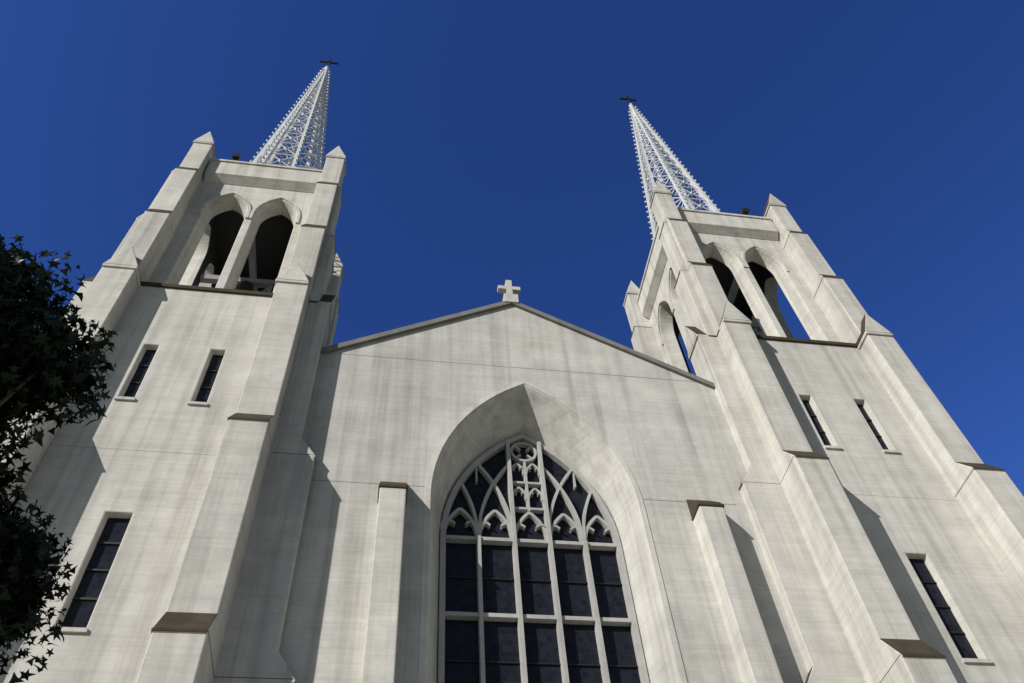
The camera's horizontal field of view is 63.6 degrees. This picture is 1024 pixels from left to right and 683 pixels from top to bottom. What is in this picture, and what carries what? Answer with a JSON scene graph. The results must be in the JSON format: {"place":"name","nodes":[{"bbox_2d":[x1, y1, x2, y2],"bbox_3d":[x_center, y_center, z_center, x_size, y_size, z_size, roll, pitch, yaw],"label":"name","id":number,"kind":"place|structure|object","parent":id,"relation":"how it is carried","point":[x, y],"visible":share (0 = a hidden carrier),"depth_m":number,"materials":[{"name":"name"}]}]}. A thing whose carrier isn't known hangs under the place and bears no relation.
{"place":"outdoors","nodes":[
{"label":"outdoors","id":0,"kind":"place"},
{"bbox_2d":[0,0,1023,495],"label":"sky","id":1,"kind":"structure","parent":0,"point":[485,144],"materials":[{"name":"blue"}]},
{"label":"ground","id":2,"kind":"structure","parent":0,"visible":0},
{"bbox_2d":[0,234,118,682],"bbox_3d":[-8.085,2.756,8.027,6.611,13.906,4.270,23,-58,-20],"label":"tree","id":3,"kind":"object","parent":2,"relation":"on","point":[39,364],"visible":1,"depth_m":11.20,"materials":[{"name":"green plant"}]},
{"bbox_2d":[0,58,345,682],"bbox_3d":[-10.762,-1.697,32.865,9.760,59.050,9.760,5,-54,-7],"label":"tower","id":4,"kind":"structure","parent":2,"relation":"on","point":[170,490],"depth_m":21.86,"materials":[{"name":"concrete"}]},
{"bbox_2d":[229,280,807,682],"bbox_3d":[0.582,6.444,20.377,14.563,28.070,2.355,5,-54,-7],"label":"church facade","id":5,"kind":"structure","parent":2,"relation":"on","point":[509,488],"depth_m":22.40,"materials":[{"name":"concrete"}]},
{"bbox_2d":[619,95,1023,682],"bbox_3d":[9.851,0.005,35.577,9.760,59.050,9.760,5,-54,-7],"label":"tower","id":6,"kind":"structure","parent":2,"relation":"on","point":[885,507],"depth_m":25.02,"materials":[{"name":"concrete"}]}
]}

